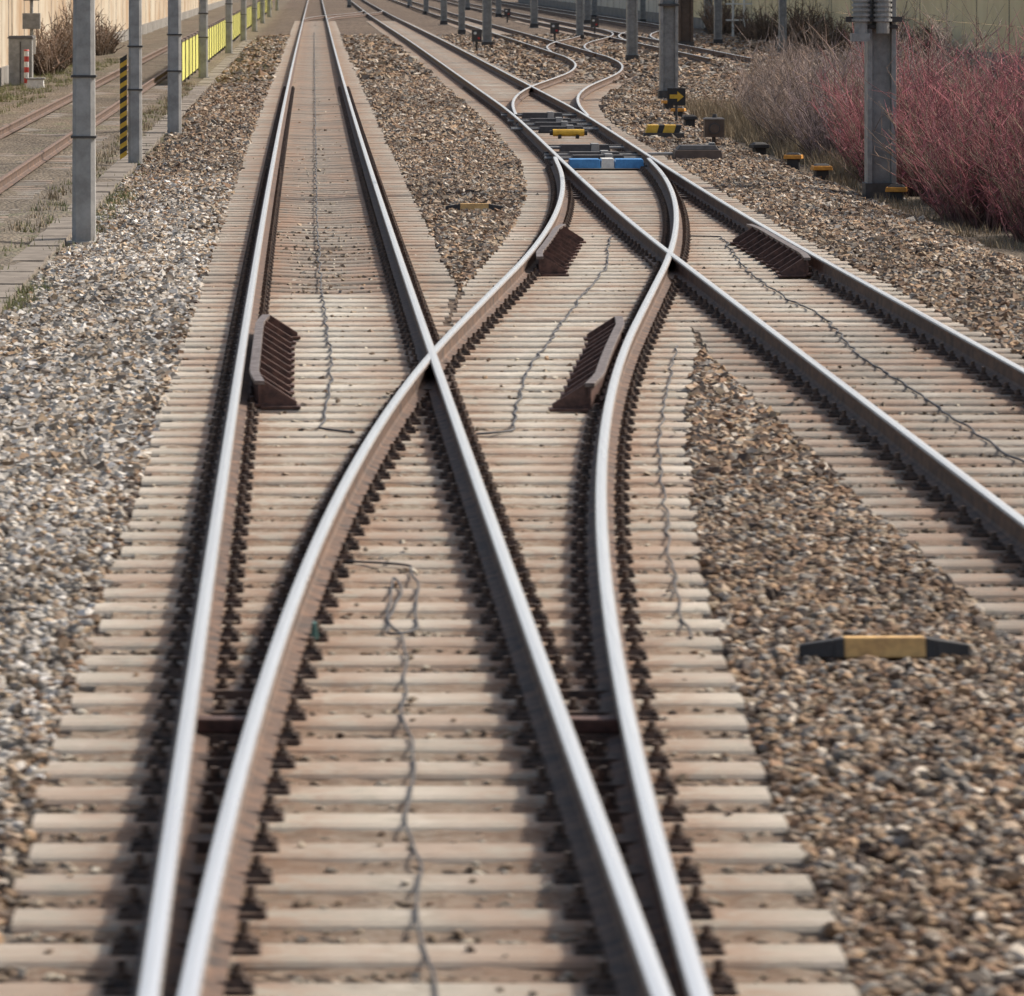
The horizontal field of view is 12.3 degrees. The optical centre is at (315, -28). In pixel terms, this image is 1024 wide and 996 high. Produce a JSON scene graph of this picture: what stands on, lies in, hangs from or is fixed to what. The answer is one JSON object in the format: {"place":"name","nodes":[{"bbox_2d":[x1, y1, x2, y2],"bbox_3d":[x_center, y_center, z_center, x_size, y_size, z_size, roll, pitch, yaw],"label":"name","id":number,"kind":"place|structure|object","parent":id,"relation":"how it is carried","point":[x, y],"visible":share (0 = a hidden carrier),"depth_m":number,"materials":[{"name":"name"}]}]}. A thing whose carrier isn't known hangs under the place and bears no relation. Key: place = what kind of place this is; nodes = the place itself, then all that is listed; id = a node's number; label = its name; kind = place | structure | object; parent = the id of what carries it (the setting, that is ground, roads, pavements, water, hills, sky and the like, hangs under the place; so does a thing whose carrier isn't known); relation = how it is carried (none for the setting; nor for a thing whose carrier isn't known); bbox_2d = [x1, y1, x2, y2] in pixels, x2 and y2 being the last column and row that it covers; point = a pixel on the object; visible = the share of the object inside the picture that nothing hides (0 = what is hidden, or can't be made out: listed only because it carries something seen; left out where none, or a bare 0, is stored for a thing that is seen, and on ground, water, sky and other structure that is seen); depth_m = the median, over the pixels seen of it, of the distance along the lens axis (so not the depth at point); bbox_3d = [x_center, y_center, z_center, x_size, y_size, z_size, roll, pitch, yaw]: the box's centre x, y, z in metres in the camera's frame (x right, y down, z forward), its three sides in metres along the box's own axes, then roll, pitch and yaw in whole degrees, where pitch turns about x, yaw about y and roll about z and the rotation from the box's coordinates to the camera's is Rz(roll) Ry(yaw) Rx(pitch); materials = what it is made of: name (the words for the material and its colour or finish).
{"place":"outdoors","nodes":[
{"label":"outdoors","id":0,"kind":"place"},
{"bbox_2d":[0,0,1023,995],"bbox_3d":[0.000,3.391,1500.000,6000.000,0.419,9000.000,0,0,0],"label":"ground","id":1,"kind":"structure","parent":0,"point":[18,147],"depth_m":75.45,"materials":[{"name":"soil"}]},
{"bbox_2d":[8,36,33,84],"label":"relay cabinet","id":2,"kind":"object","parent":1,"relation":"on","point":[18,45],"visible":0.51,"depth_m":142.75,"materials":[{"name":"metal"}]},
{"bbox_2d":[24,49,28,85],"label":"striped bollard","id":3,"kind":"object","parent":1,"relation":"on","point":[26,63],"visible":0.88,"depth_m":139.94,"materials":[{"name":"red paint"}]},
{"bbox_2d":[22,0,40,53],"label":"railway signal","id":4,"kind":"object","parent":1,"relation":"on","point":[31,20],"visible":0.67,"depth_m":149.85,"materials":[{"name":"metal"}]},
{"bbox_2d":[26,78,45,88],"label":"cable box","id":5,"kind":"object","parent":1,"relation":"on","point":[36,82],"visible":0.81,"depth_m":136.81,"materials":[{"name":"white paint"}]},
{"bbox_2d":[33,14,72,75],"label":"bare shrub","id":6,"kind":"object","parent":1,"relation":"on","point":[52,57],"visible":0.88,"depth_m":158.47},
{"bbox_2d":[53,0,102,65],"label":"bare shrub","id":7,"kind":"object","parent":1,"relation":"on","point":[56,27],"visible":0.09,"depth_m":174.22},
{"bbox_2d":[66,0,96,245],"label":"catenary mast","id":8,"kind":"object","parent":1,"relation":"on","point":[83,135],"visible":0.76,"depth_m":58.37,"materials":[{"name":"metal"}]},
{"bbox_2d":[0,57,201,313],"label":"green weeds","id":9,"kind":"object","parent":1,"relation":"on","point":[8,97],"visible":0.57,"depth_m":72.07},
{"bbox_2d":[0,0,220,66],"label":"retaining wall","id":10,"kind":"structure","parent":1,"relation":"on","point":[116,10],"depth_m":178.22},
{"bbox_2d":[0,0,224,85],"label":"pilasters","id":11,"kind":"object","parent":10,"relation":"attached to","point":[152,26],"visible":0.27,"depth_m":269.54,"materials":[{"name":"concrete"}]},
{"bbox_2d":[95,11,128,55],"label":"bare shrub","id":12,"kind":"object","parent":1,"relation":"on","point":[106,40],"visible":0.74,"depth_m":194.44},
{"bbox_2d":[0,40,251,312],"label":"cable trough","id":13,"kind":"object","parent":1,"relation":"on","point":[36,257],"visible":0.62,"depth_m":62.01,"materials":[{"name":"concrete"}]},
{"bbox_2d":[120,0,144,165],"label":"catenary mast","id":14,"kind":"object","parent":1,"relation":"on","point":[135,88],"visible":0.86,"depth_m":81.89,"materials":[{"name":"metal"}]},
{"bbox_2d":[0,0,274,221],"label":"railway track","id":15,"kind":"structure","parent":1,"relation":"on","point":[11,179],"depth_m":97.02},
{"bbox_2d":[165,0,181,133],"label":"catenary mast","id":16,"kind":"object","parent":1,"relation":"on","point":[174,108],"visible":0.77,"depth_m":97.36,"materials":[{"name":"metal"}]},
{"bbox_2d":[196,0,210,78],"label":"catenary mast","id":17,"kind":"object","parent":1,"relation":"on","point":[203,13],"visible":0.81,"depth_m":147.86,"materials":[{"name":"metal"}]},
{"bbox_2d":[181,0,271,84],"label":"yellow barrier fence","id":18,"kind":"object","parent":1,"relation":"on","point":[190,51],"visible":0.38,"depth_m":178.00,"materials":[{"name":"metal"}]},
{"bbox_2d":[225,0,233,53],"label":"catenary mast","id":19,"kind":"object","parent":1,"relation":"on","point":[228,29],"visible":0.81,"depth_m":191.86,"materials":[{"name":"metal"}]},
{"bbox_2d":[239,0,247,40],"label":"catenary mast","id":20,"kind":"object","parent":1,"relation":"on","point":[243,31],"visible":0.69,"depth_m":227.86,"materials":[{"name":"metal"}]},
{"bbox_2d":[251,0,257,31],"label":"catenary mast","id":21,"kind":"object","parent":1,"relation":"on","point":[254,15],"visible":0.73,"depth_m":264.86,"materials":[{"name":"metal"}]},
{"bbox_2d":[260,0,265,23],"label":"catenary mast","id":22,"kind":"object","parent":1,"relation":"on","point":[262,11],"visible":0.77,"depth_m":304.86,"materials":[{"name":"metal"}]},
{"bbox_2d":[267,0,270,16],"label":"catenary mast","id":23,"kind":"object","parent":1,"relation":"on","point":[268,8],"visible":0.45,"depth_m":349.86,"materials":[{"name":"metal"}]},
{"bbox_2d":[304,10,382,21],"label":"crossover track","id":24,"kind":"structure","parent":1,"relation":"on","point":[347,15],"depth_m":332.14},
{"bbox_2d":[421,0,428,14],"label":"catenary mast","id":25,"kind":"object","parent":1,"relation":"on","point":[425,6],"visible":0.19,"depth_m":361.91,"materials":[{"name":"metal"}]},
{"bbox_2d":[0,0,859,995],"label":"railway track","id":26,"kind":"structure","parent":1,"relation":"on","point":[264,348],"depth_m":21.86,"materials":[{"name":"metal"}]},
{"bbox_2d":[314,32,354,432],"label":"track cable","id":27,"kind":"object","parent":26,"relation":"on","point":[331,377],"visible":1,"depth_m":46.42,"materials":[{"name":"rubber"}]},
{"bbox_2d":[347,560,437,995],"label":"track cable","id":28,"kind":"object","parent":26,"relation":"on","point":[418,858],"visible":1,"depth_m":19.78,"materials":[{"name":"rubber"}]},
{"bbox_2d":[657,345,692,638],"bbox_3d":[2.361,3.179,31.429,0.180,0.022,17.692,0,0,4],"label":"track cable","id":29,"kind":"object","parent":26,"relation":"on","point":[671,561],"visible":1,"depth_m":27.89,"materials":[{"name":"rubber"}]},
{"bbox_2d":[438,0,447,24],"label":"catenary mast","id":30,"kind":"object","parent":1,"relation":"on","point":[443,21],"visible":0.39,"depth_m":289.91,"materials":[{"name":"metal"}]},
{"bbox_2d":[169,157,738,995],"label":"crossover track","id":31,"kind":"structure","parent":1,"relation":"on","point":[611,365],"depth_m":21.38,"materials":[{"name":"metal"}]},
{"bbox_2d":[458,0,465,34],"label":"catenary mast","id":32,"kind":"object","parent":1,"relation":"on","point":[461,17],"visible":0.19,"depth_m":244.83,"materials":[{"name":"metal"}]},
{"bbox_2d":[465,0,469,9],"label":"catenary mast","id":33,"kind":"object","parent":1,"relation":"on","point":[467,4],"visible":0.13,"depth_m":399.80,"materials":[{"name":"metal"}]},
{"bbox_2d":[472,29,481,50],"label":"dwarf signal","id":34,"kind":"object","parent":1,"relation":"on","point":[476,35],"visible":0.87,"depth_m":189.88,"materials":[{"name":"metal"}]},
{"bbox_2d":[481,0,492,44],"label":"catenary mast","id":35,"kind":"object","parent":1,"relation":"on","point":[486,22],"visible":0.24,"depth_m":201.91,"materials":[{"name":"metal"}]},
{"bbox_2d":[495,0,501,16],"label":"catenary mast","id":36,"kind":"object","parent":1,"relation":"on","point":[498,9],"visible":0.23,"depth_m":339.81,"materials":[{"name":"metal"}]},
{"bbox_2d":[504,8,509,22],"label":"dwarf signal","id":37,"kind":"object","parent":1,"relation":"on","point":[507,12],"visible":0.87,"depth_m":299.88,"materials":[{"name":"metal"}]},
{"bbox_2d":[0,472,1023,995],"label":"ballast gravel","id":38,"kind":"structure","parent":1,"relation":"on","point":[824,560],"depth_m":20.63,"materials":[{"name":"gravel"}]},
{"bbox_2d":[798,635,969,657],"bbox_3d":[2.660,3.152,22.100,0.800,0.092,0.108,0,0,-1],"label":"clearance marker","id":39,"kind":"object","parent":38,"relation":"on","point":[918,646],"visible":1,"depth_m":22.06,"materials":[{"name":"yellow paint"}]},
{"bbox_2d":[0,220,1023,480],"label":"ballast gravel","id":40,"kind":"structure","parent":1,"relation":"on","point":[88,328],"depth_m":41.90,"materials":[{"name":"gravel"}]},
{"bbox_2d":[391,0,639,82],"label":"railway track","id":41,"kind":"structure","parent":1,"relation":"on","point":[471,24],"depth_m":221.61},
{"bbox_2d":[96,141,958,236],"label":"ballast gravel","id":42,"kind":"structure","parent":1,"relation":"on","point":[194,184],"depth_m":70.52,"materials":[{"name":"gravel"}]},
{"bbox_2d":[445,203,502,209],"bbox_3d":[2.140,3.152,63.500,0.780,0.092,0.108,0,0,2],"label":"clearance marker","id":43,"kind":"object","parent":42,"relation":"on","point":[469,206],"visible":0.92,"depth_m":63.46,"materials":[{"name":"yellow paint"}]},
{"bbox_2d":[528,0,538,27],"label":"catenary mast","id":44,"kind":"object","parent":1,"relation":"on","point":[533,13],"visible":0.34,"depth_m":273.90,"materials":[{"name":"metal"}]},
{"bbox_2d":[550,23,558,40],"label":"dwarf signal","id":45,"kind":"object","parent":1,"relation":"on","point":[554,28],"visible":0.77,"depth_m":214.88,"materials":[{"name":"metal"}]},
{"bbox_2d":[510,56,623,116],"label":"crossover track","id":46,"kind":"structure","parent":1,"relation":"on","point":[519,97],"depth_m":129.42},
{"bbox_2d":[476,0,658,39],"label":"railway track","id":47,"kind":"structure","parent":1,"relation":"on","point":[601,20],"depth_m":331.77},
{"bbox_2d":[575,0,583,38],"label":"catenary mast","id":48,"kind":"object","parent":1,"relation":"on","point":[579,17],"visible":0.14,"depth_m":224.83,"materials":[{"name":"metal"}]},
{"bbox_2d":[546,29,613,51],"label":"crossover track","id":49,"kind":"structure","parent":1,"relation":"on","point":[548,46],"depth_m":211.60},
{"bbox_2d":[584,0,590,24],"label":"catenary mast","id":50,"kind":"object","parent":1,"relation":"on","point":[587,12],"visible":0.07,"depth_m":294.91,"materials":[{"name":"metal"}]},
{"bbox_2d":[153,77,1023,151],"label":"ballast gravel","id":51,"kind":"structure","parent":1,"relation":"on","point":[421,110],"depth_m":107.47,"materials":[{"name":"gravel"}]},
{"bbox_2d":[643,125,683,137],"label":"striped cable box","id":52,"kind":"object","parent":51,"relation":"on","point":[664,131],"visible":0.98,"depth_m":91.81,"materials":[{"name":"yellow paint"}]},
{"bbox_2d":[591,17,598,33],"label":"dwarf signal","id":53,"kind":"object","parent":1,"relation":"on","point":[594,22],"visible":0.83,"depth_m":239.88,"materials":[{"name":"metal"}]},
{"bbox_2d":[591,0,599,18],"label":"catenary mast","id":54,"kind":"object","parent":1,"relation":"on","point":[593,8],"visible":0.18,"depth_m":329.91,"materials":[{"name":"metal"}]},
{"bbox_2d":[434,0,763,63],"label":"railway track","id":55,"kind":"structure","parent":1,"relation":"on","point":[564,27],"depth_m":235.45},
{"bbox_2d":[215,32,1021,83],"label":"ballast gravel","id":56,"kind":"structure","parent":1,"relation":"on","point":[366,50],"depth_m":173.88,"materials":[{"name":"gravel"}]},
{"bbox_2d":[625,0,638,60],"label":"catenary mast","id":57,"kind":"object","parent":1,"relation":"on","point":[631,29],"visible":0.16,"depth_m":169.91,"materials":[{"name":"metal"}]},
{"bbox_2d":[639,0,645,21],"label":"catenary mast","id":58,"kind":"object","parent":1,"relation":"on","point":[642,11],"visible":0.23,"depth_m":299.92,"materials":[{"name":"metal"}]},
{"bbox_2d":[661,99,673,108],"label":"cable marker post","id":59,"kind":"object","parent":1,"relation":"on","point":[664,102],"visible":0.4,"depth_m":110.91,"materials":[{"name":"black paint"}]},
{"bbox_2d":[657,0,678,98],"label":"catenary mast","id":60,"kind":"object","parent":1,"relation":"on","point":[668,43],"visible":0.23,"depth_m":118.90,"materials":[{"name":"metal"}]},
{"bbox_2d":[667,88,685,120],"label":"arrow sign","id":61,"kind":"object","parent":1,"relation":"on","point":[676,97],"visible":0.84,"depth_m":103.97,"materials":[{"name":"metal"}]},
{"bbox_2d":[671,107,685,116],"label":"cable marker post","id":62,"kind":"object","parent":1,"relation":"on","point":[680,111],"visible":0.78,"depth_m":105.90,"materials":[{"name":"black paint"}]},
{"bbox_2d":[646,142,722,159],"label":"point machine","id":63,"kind":"object","parent":1,"relation":"on","point":[711,150],"visible":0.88,"depth_m":80.73,"materials":[{"name":"metal"}]},
{"bbox_2d":[678,0,693,45],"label":"catenary mast","id":64,"kind":"object","parent":1,"relation":"on","point":[685,22],"visible":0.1,"depth_m":202.85,"materials":[{"name":"brown metal"}]},
{"bbox_2d":[351,0,1023,645],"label":"railway track","id":65,"kind":"structure","parent":1,"relation":"on","point":[623,210],"depth_m":42.32,"materials":[{"name":"metal"}]},
{"bbox_2d":[476,235,611,434],"bbox_3d":[2.465,3.179,44.796,0.258,0.026,24.554,0,0,6],"label":"track cable","id":66,"kind":"object","parent":65,"relation":"on","point":[523,387],"visible":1,"depth_m":39.19,"materials":[{"name":"rubber"}]},
{"bbox_2d":[500,111,643,168],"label":"switch drive rods","id":67,"kind":"object","parent":65,"relation":"on","point":[589,156],"visible":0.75,"depth_m":83.85,"materials":[{"name":"blue paint"}]},
{"bbox_2d":[690,235,1023,462],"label":"track cable","id":68,"kind":"object","parent":65,"relation":"on","point":[928,400],"visible":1,"depth_m":38.80,"materials":[{"name":"rubber"}]},
{"bbox_2d":[681,115,697,126],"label":"cable marker post","id":69,"kind":"object","parent":1,"relation":"on","point":[689,120],"visible":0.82,"depth_m":100.91,"materials":[{"name":"black paint"}]},
{"bbox_2d":[703,0,712,31],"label":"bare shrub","id":70,"kind":"object","parent":1,"relation":"on","point":[707,2],"visible":0.16,"depth_m":255.90,"materials":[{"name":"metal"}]},
{"bbox_2d":[702,114,723,144],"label":"switch lantern","id":71,"kind":"object","parent":1,"relation":"on","point":[713,126],"visible":0.81,"depth_m":82.85,"materials":[{"name":"metal"}]},
{"bbox_2d":[713,0,722,43],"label":"catenary mast","id":72,"kind":"object","parent":1,"relation":"on","point":[717,22],"visible":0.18,"depth_m":209.92,"materials":[{"name":"metal"}]},
{"bbox_2d":[694,0,747,34],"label":"bare shrub","id":73,"kind":"object","parent":1,"relation":"on","point":[708,22],"visible":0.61,"depth_m":244.24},
{"bbox_2d":[726,0,751,36],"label":"white gate frame","id":74,"kind":"object","parent":1,"relation":"on","point":[733,3],"visible":0.53,"depth_m":232.95,"materials":[{"name":"paint"}]},
{"bbox_2d":[730,0,777,39],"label":"bare shrub","id":75,"kind":"object","parent":1,"relation":"on","point":[756,29],"visible":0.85,"depth_m":220.48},
{"bbox_2d":[749,142,769,154],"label":"cable marker post","id":76,"kind":"object","parent":1,"relation":"on","point":[760,147],"visible":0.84,"depth_m":85.91,"materials":[{"name":"black paint"}]},
{"bbox_2d":[518,0,1023,73],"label":"plinth","id":77,"kind":"structure","parent":1,"relation":"on","point":[650,16],"depth_m":340.12,"materials":[{"name":"concrete"}]},
{"bbox_2d":[554,0,1023,55],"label":"panels","id":78,"kind":"object","parent":77,"relation":"on","point":[932,10],"visible":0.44,"depth_m":167.13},
{"bbox_2d":[701,20,845,116],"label":"bare shrub","id":79,"kind":"object","parent":1,"relation":"on","point":[759,79],"visible":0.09,"depth_m":101.12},
{"bbox_2d":[778,0,786,52],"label":"catenary mast","id":80,"kind":"object","parent":1,"relation":"on","point":[782,13],"visible":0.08,"depth_m":184.93,"materials":[{"name":"metal"}]},
{"bbox_2d":[715,12,852,103],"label":"bare shrub","id":81,"kind":"object","parent":1,"relation":"on","point":[786,53],"visible":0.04,"depth_m":107.16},
{"bbox_2d":[565,0,1015,53],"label":"posts","id":82,"kind":"object","parent":1,"relation":"on","point":[835,12],"depth_m":204.95,"materials":[{"name":"grey metal"}]},
{"bbox_2d":[783,153,802,169],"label":"cable marker post","id":83,"kind":"object","parent":1,"relation":"on","point":[793,160],"visible":0.82,"depth_m":81.60,"materials":[{"name":"black paint"}]},
{"bbox_2d":[726,33,861,134],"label":"bare shrub","id":84,"kind":"object","parent":1,"relation":"on","point":[754,96],"visible":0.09,"depth_m":94.80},
{"bbox_2d":[767,0,829,46],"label":"bare shrub","id":85,"kind":"object","parent":1,"relation":"on","point":[794,20],"visible":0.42,"depth_m":204.50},
{"bbox_2d":[742,22,862,150],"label":"bare shrub","id":86,"kind":"object","parent":1,"relation":"on","point":[781,115],"visible":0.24,"depth_m":89.21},
{"bbox_2d":[810,163,832,179],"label":"cable marker post","id":87,"kind":"object","parent":1,"relation":"on","point":[821,169],"visible":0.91,"depth_m":76.91,"materials":[{"name":"black paint"}]},
{"bbox_2d":[798,0,856,51],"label":"bare shrub","id":88,"kind":"object","parent":1,"relation":"on","point":[836,36],"visible":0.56,"depth_m":190.60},
{"bbox_2d":[757,13,952,166],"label":"bare shrub","id":89,"kind":"object","parent":1,"relation":"on","point":[819,133],"visible":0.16,"depth_m":83.61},
{"bbox_2d":[846,0,907,199],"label":"catenary mast","id":90,"kind":"object","parent":1,"relation":"on","point":[875,25],"visible":0.76,"depth_m":71.30,"materials":[{"name":"metal"}]},
{"bbox_2d":[844,1,910,55],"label":"bare shrub","id":91,"kind":"object","parent":1,"relation":"on","point":[904,29],"visible":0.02,"depth_m":177.74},
{"bbox_2d":[885,185,907,202],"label":"cable marker post","id":92,"kind":"object","parent":1,"relation":"on","point":[896,191],"visible":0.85,"depth_m":70.30,"materials":[{"name":"black paint"}]},
{"bbox_2d":[801,0,995,88],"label":"bare shrub","id":93,"kind":"object","parent":1,"relation":"on","point":[917,2],"visible":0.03,"depth_m":97.09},
{"bbox_2d":[807,0,1009,179],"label":"red dogwood shrub","id":94,"kind":"object","parent":1,"relation":"on","point":[844,144],"visible":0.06,"depth_m":78.98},
{"bbox_2d":[807,5,1023,196],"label":"red dogwood shrub","id":95,"kind":"object","parent":1,"relation":"on","point":[860,146],"visible":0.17,"depth_m":74.10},
{"bbox_2d":[823,0,1023,105],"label":"bare shrub","id":96,"kind":"object","parent":1,"relation":"on","point":[942,48],"visible":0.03,"depth_m":87.74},
{"bbox_2d":[896,15,954,61],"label":"bare shrub","id":97,"kind":"object","parent":1,"relation":"on","point":[924,33],"visible":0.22,"depth_m":163.96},
{"bbox_2d":[861,24,1023,209],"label":"red dogwood shrub","id":98,"kind":"object","parent":1,"relation":"on","point":[915,182],"visible":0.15,"depth_m":69.49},
{"bbox_2d":[868,31,1023,230],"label":"red dogwood shrub","id":99,"kind":"object","parent":1,"relation":"on","point":[964,200],"visible":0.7,"depth_m":63.97,"materials":[{"name":"plant"}]},
{"bbox_2d":[924,3,1023,123],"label":"red dogwood shrub","id":100,"kind":"object","parent":1,"relation":"on","point":[989,63],"visible":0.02,"depth_m":78.12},
{"bbox_2d":[942,52,1023,242],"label":"red dogwood shrub","id":101,"kind":"object","parent":1,"relation":"on","point":[1009,200],"visible":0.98,"depth_m":59.90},
{"bbox_2d":[948,25,1023,131],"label":"red dogwood shrub","id":102,"kind":"object","parent":1,"relation":"on","point":[1000,80],"visible":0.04,"depth_m":71.06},
{"bbox_2d":[971,27,1023,167],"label":"red dogwood shrub","id":103,"kind":"object","parent":1,"relation":"on","point":[1008,94],"visible":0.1,"depth_m":65.09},
{"bbox_2d":[4,81,1023,251],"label":"dry grass","id":104,"kind":"structure","parent":0,"point":[739,127],"depth_m":84.04,"materials":[{"name":"plant"}]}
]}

